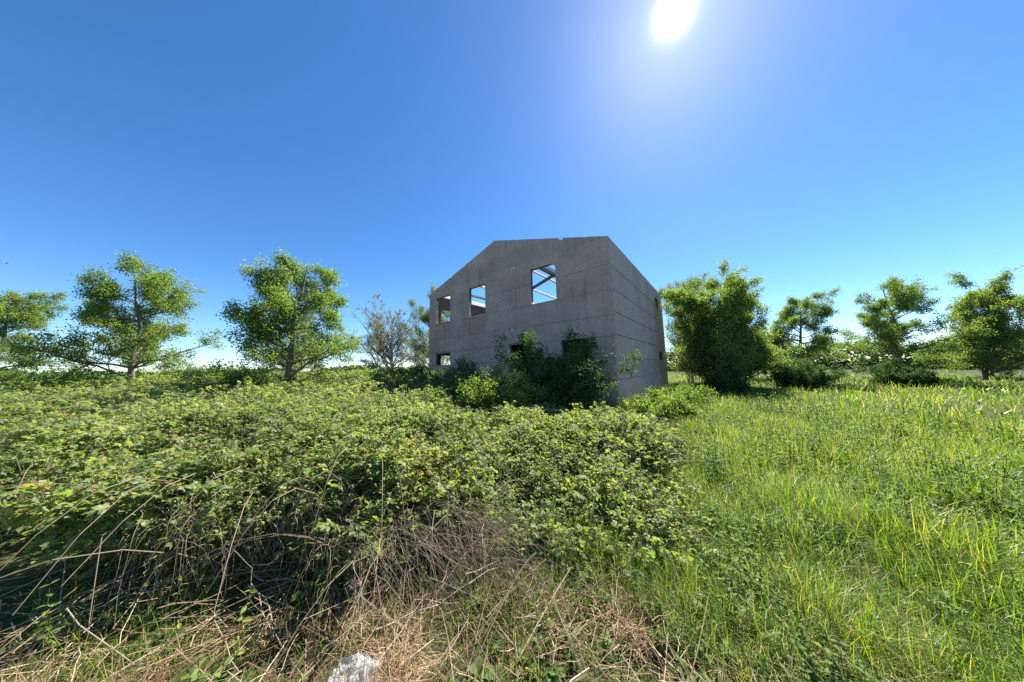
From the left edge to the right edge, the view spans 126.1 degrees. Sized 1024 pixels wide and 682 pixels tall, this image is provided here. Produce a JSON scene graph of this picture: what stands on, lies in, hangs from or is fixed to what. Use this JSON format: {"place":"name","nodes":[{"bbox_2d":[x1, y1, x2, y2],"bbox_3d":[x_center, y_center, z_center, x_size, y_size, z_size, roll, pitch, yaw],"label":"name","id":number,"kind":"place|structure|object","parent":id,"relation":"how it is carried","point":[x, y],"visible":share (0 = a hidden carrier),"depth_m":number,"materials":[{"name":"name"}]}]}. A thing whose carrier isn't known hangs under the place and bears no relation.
{"place":"outdoors","nodes":[
{"label":"outdoors","id":0,"kind":"place"},
{"bbox_2d":[200,356,448,363],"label":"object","id":1,"kind":"object","parent":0,"point":[257,360],"visible":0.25,"depth_m":62.67,"materials":[{"name":"white"}]},
{"bbox_2d":[0,362,1023,681],"bbox_3d":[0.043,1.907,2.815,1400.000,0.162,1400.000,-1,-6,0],"label":"ground","id":2,"kind":"structure","parent":0,"point":[6,552],"depth_m":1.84,"materials":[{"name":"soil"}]},
{"bbox_2d":[0,259,22,366],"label":"young tree","id":3,"kind":"object","parent":2,"relation":"on","point":[4,304],"visible":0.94,"depth_m":13.90,"materials":[{"name":"green plant"}]},
{"bbox_2d":[0,287,95,388],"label":"leafy tree","id":4,"kind":"object","parent":2,"relation":"on","point":[29,312],"visible":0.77,"depth_m":18.91,"materials":[{"name":"green plant"}]},
{"bbox_2d":[0,247,227,407],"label":"leafy tree","id":5,"kind":"object","parent":2,"relation":"on","point":[143,340],"visible":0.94,"depth_m":13.35,"materials":[{"name":"green plant"}]},
{"bbox_2d":[150,246,362,403],"bbox_3d":[-10.178,-0.607,12.496,6.715,7.622,5.928,-1,-6,0],"label":"leafy tree","id":6,"kind":"object","parent":2,"relation":"on","point":[264,329],"visible":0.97,"depth_m":11.58,"materials":[{"name":"green plant"}]},
{"bbox_2d":[259,299,335,373],"bbox_3d":[-20.671,-0.014,24.972,7.133,9.518,5.810,-4,-6,21],"label":"half leafed tree","id":7,"kind":"object","parent":2,"relation":"on","point":[305,318],"visible":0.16,"depth_m":25.11,"materials":[{"name":"green plant"}]},
{"bbox_2d":[0,459,709,681],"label":"dead bramble canes","id":8,"kind":"object","parent":2,"relation":"on","point":[471,520],"visible":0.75,"depth_m":1.74,"materials":[{"name":"brown plant"}]},
{"bbox_2d":[349,579,360,589],"bbox_3d":[-1.027,1.588,1.706,0.066,0.067,0.029,1,-7,-24],"label":"paper scrap","id":9,"kind":"object","parent":8,"relation":"on","point":[352,585],"visible":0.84,"depth_m":1.70,"materials":[{"name":"grey paper"}]},
{"bbox_2d":[327,651,382,681],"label":"plastic bag","id":10,"kind":"object","parent":2,"relation":"on","point":[344,663],"visible":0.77,"depth_m":1.33,"materials":[{"name":"white plastic"}]},
{"bbox_2d":[338,370,410,400],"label":"shrub","id":11,"kind":"object","parent":2,"relation":"on","point":[347,377],"visible":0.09,"depth_m":11.26,"materials":[{"name":"green plant"}]},
{"bbox_2d":[349,292,428,379],"bbox_3d":[-9.798,0.030,21.163,6.410,8.162,6.112,-1,-6,0],"label":"bare tree","id":12,"kind":"object","parent":2,"relation":"on","point":[379,348],"visible":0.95,"depth_m":21.04,"materials":[{"name":"grey plant"}]},
{"bbox_2d":[355,364,434,400],"bbox_3d":[-5.251,2.183,12.749,2.969,2.158,4.202,-1,-6,0],"label":"shrub","id":13,"kind":"object","parent":2,"relation":"on","point":[414,368],"visible":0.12,"depth_m":12.95,"materials":[{"name":"green plant"}]},
{"bbox_2d":[372,605,437,632],"bbox_3d":[-0.642,1.681,1.578,0.372,0.068,0.017,0,-6,-15],"label":"dead stick","id":14,"kind":"object","parent":2,"relation":"on","point":[387,625],"visible":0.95,"depth_m":1.57,"materials":[{"name":"wood"}]},
{"bbox_2d":[390,639,433,667],"bbox_3d":[-0.549,1.688,1.402,0.243,0.074,0.066,-1,-6,-5],"label":"dead stick","id":15,"kind":"object","parent":2,"relation":"on","point":[430,642],"visible":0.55,"depth_m":1.41,"materials":[{"name":"wood"}]},
{"bbox_2d":[390,280,449,369],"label":"half leafed tree","id":16,"kind":"object","parent":2,"relation":"on","point":[421,350],"visible":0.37,"depth_m":25.58,"materials":[{"name":"green plant"}]},
{"bbox_2d":[0,365,854,681],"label":"bramble thicket","id":17,"kind":"object","parent":2,"relation":"on","point":[398,441],"visible":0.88,"depth_m":2.70,"materials":[{"name":"green plant"}]},
{"bbox_2d":[411,364,461,405],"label":"shrub","id":18,"kind":"object","parent":2,"relation":"on","point":[422,375],"visible":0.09,"depth_m":11.12,"materials":[{"name":"green plant"}]},
{"bbox_2d":[428,310,449,364],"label":"half leafed tree","id":19,"kind":"object","parent":2,"relation":"on","point":[447,315],"visible":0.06,"depth_m":33.78,"materials":[{"name":"green plant"}]},
{"bbox_2d":[468,592,480,604],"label":"dock plant","id":20,"kind":"object","parent":2,"relation":"on","point":[474,599],"visible":0.35,"depth_m":1.80,"materials":[{"name":"green plant"}]},
{"bbox_2d":[446,354,512,404],"bbox_3d":[-1.226,1.725,10.188,3.629,2.494,2.654,-1,-6,0],"label":"shrub","id":21,"kind":"object","parent":2,"relation":"on","point":[460,368],"visible":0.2,"depth_m":10.19,"materials":[{"name":"green plant"}]},
{"bbox_2d":[463,654,496,681],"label":"dock plant","id":22,"kind":"object","parent":2,"relation":"on","point":[470,668],"visible":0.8,"depth_m":1.38,"materials":[{"name":"green plant"}]},
{"bbox_2d":[452,360,546,416],"bbox_3d":[-0.427,1.589,7.711,2.878,2.072,2.173,-1,-6,0],"label":"shrub","id":23,"kind":"object","parent":2,"relation":"on","point":[474,394],"visible":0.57,"depth_m":7.32,"materials":[{"name":"green plant"}]},
{"bbox_2d":[0,337,1023,390],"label":"hedge","id":24,"kind":"object","parent":2,"relation":"on","point":[97,374],"visible":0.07,"depth_m":46.86,"materials":[{"name":"green plant"}]},
{"bbox_2d":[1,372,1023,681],"bbox_3d":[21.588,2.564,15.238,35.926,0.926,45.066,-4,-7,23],"label":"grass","id":25,"kind":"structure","parent":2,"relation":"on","point":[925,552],"depth_m":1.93,"materials":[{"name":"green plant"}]},
{"bbox_2d":[15,391,1023,681],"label":"weeds","id":26,"kind":"object","parent":2,"relation":"on","point":[807,649],"visible":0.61,"depth_m":2.04,"materials":[{"name":"green plant"}]},
{"bbox_2d":[496,364,580,407],"bbox_3d":[0.941,1.711,8.790,3.316,2.060,2.367,4,-8,-42],"label":"shrub","id":27,"kind":"object","parent":2,"relation":"on","point":[550,390],"visible":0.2,"depth_m":8.54,"materials":[{"name":"green plant"}]},
{"bbox_2d":[515,382,564,412],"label":"shrub","id":28,"kind":"object","parent":2,"relation":"on","point":[549,399],"visible":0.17,"depth_m":7.74,"materials":[{"name":"green plant"}]},
{"bbox_2d":[515,569,569,664],"bbox_3d":[0.209,1.630,1.569,0.533,0.206,0.014,4,-8,-44],"label":"dead stick","id":29,"kind":"object","parent":2,"relation":"on","point":[542,616],"visible":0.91,"depth_m":1.52,"materials":[{"name":"wood"}]},
{"bbox_2d":[429,236,667,407],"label":"unfinished house","id":30,"kind":"structure","parent":2,"relation":"on","point":[607,293],"depth_m":13.38,"materials":[{"name":"concrete"}]},
{"bbox_2d":[490,324,645,412],"bbox_3d":[1.929,1.284,9.776,5.614,3.615,6.078,-1,-6,0],"label":"shrub","id":31,"kind":"object","parent":2,"relation":"on","point":[584,373],"visible":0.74,"depth_m":8.86,"materials":[{"name":"green plant"}]},
{"bbox_2d":[569,667,589,681],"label":"dead stick","id":32,"kind":"object","parent":2,"relation":"on","point":[578,675],"visible":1,"depth_m":1.27,"materials":[{"name":"wood"}]},
{"bbox_2d":[618,385,702,425],"bbox_3d":[4.056,1.885,7.313,2.119,1.257,2.217,-1,-6,0],"label":"nettle clump","id":33,"kind":"object","parent":2,"relation":"on","point":[679,406],"visible":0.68,"depth_m":6.80,"materials":[{"name":"green plant"}]},
{"bbox_2d":[655,270,710,382],"bbox_3d":[15.706,-1.454,23.791,6.143,10.512,4.662,-1,-6,0],"label":"slender tree","id":34,"kind":"object","parent":2,"relation":"on","point":[695,286],"visible":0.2,"depth_m":23.70,"materials":[{"name":"green plant"}]},
{"bbox_2d":[670,382,719,407],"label":"shrub","id":35,"kind":"object","parent":2,"relation":"on","point":[688,391],"visible":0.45,"depth_m":9.78,"materials":[{"name":"green plant"}]},
{"bbox_2d":[681,673,725,681],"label":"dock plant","id":36,"kind":"object","parent":2,"relation":"on","point":[713,676],"visible":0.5,"depth_m":1.29,"materials":[{"name":"green plant"}]},
{"bbox_2d":[659,255,765,385],"bbox_3d":[12.394,-1.001,16.957,5.573,8.332,5.176,-1,-6,0],"label":"young tree","id":37,"kind":"object","parent":2,"relation":"on","point":[712,347],"visible":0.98,"depth_m":16.21,"materials":[{"name":"green plant"}]},
{"bbox_2d":[702,362,751,394],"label":"shrub","id":38,"kind":"object","parent":2,"relation":"on","point":[723,380],"visible":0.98,"depth_m":13.88,"materials":[{"name":"green plant"}]},
{"bbox_2d":[685,272,805,383],"bbox_3d":[15.353,-1.083,17.592,5.279,8.498,5.685,1,-6,-19],"label":"young tree","id":39,"kind":"object","parent":2,"relation":"on","point":[741,286],"visible":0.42,"depth_m":16.41,"materials":[{"name":"green plant"}]},
{"bbox_2d":[734,295,793,378],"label":"half leafed tree","id":40,"kind":"object","parent":2,"relation":"on","point":[758,331],"visible":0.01,"depth_m":26.72,"materials":[{"name":"green plant"}]},
{"bbox_2d":[761,355,849,389],"bbox_3d":[17.304,2.096,15.447,3.106,2.544,3.409,3,-8,-37],"label":"shrub","id":41,"kind":"object","parent":2,"relation":"on","point":[808,375],"visible":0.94,"depth_m":14.88,"materials":[{"name":"green plant"}]},
{"bbox_2d":[762,286,862,375],"bbox_3d":[21.184,-0.272,18.837,6.044,6.860,5.335,4,-8,-43],"label":"leafy tree","id":42,"kind":"object","parent":2,"relation":"on","point":[789,314],"visible":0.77,"depth_m":18.34,"materials":[{"name":"green plant"}]},
{"bbox_2d":[852,356,954,385],"bbox_3d":[24.227,2.062,16.032,4.462,2.359,3.213,-1,-6,0],"label":"shrub","id":43,"kind":"object","parent":2,"relation":"on","point":[893,372],"visible":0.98,"depth_m":15.75,"materials":[{"name":"green plant"}]},
{"bbox_2d":[828,273,998,375],"bbox_3d":[27.731,-0.790,18.898,6.716,7.622,5.928,-7,-8,42],"label":"leafy tree","id":44,"kind":"object","parent":2,"relation":"on","point":[890,330],"visible":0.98,"depth_m":18.37,"materials":[{"name":"green plant"}]},
{"bbox_2d":[930,265,1023,378],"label":"young tree","id":45,"kind":"object","parent":2,"relation":"on","point":[987,353],"visible":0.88,"depth_m":19.54,"materials":[{"name":"green plant"}]},
{"bbox_2d":[0,0,1023,378],"label":"sky","id":46,"kind":"structure","parent":0,"point":[811,146],"materials":[{"name":"blue"}]}
]}

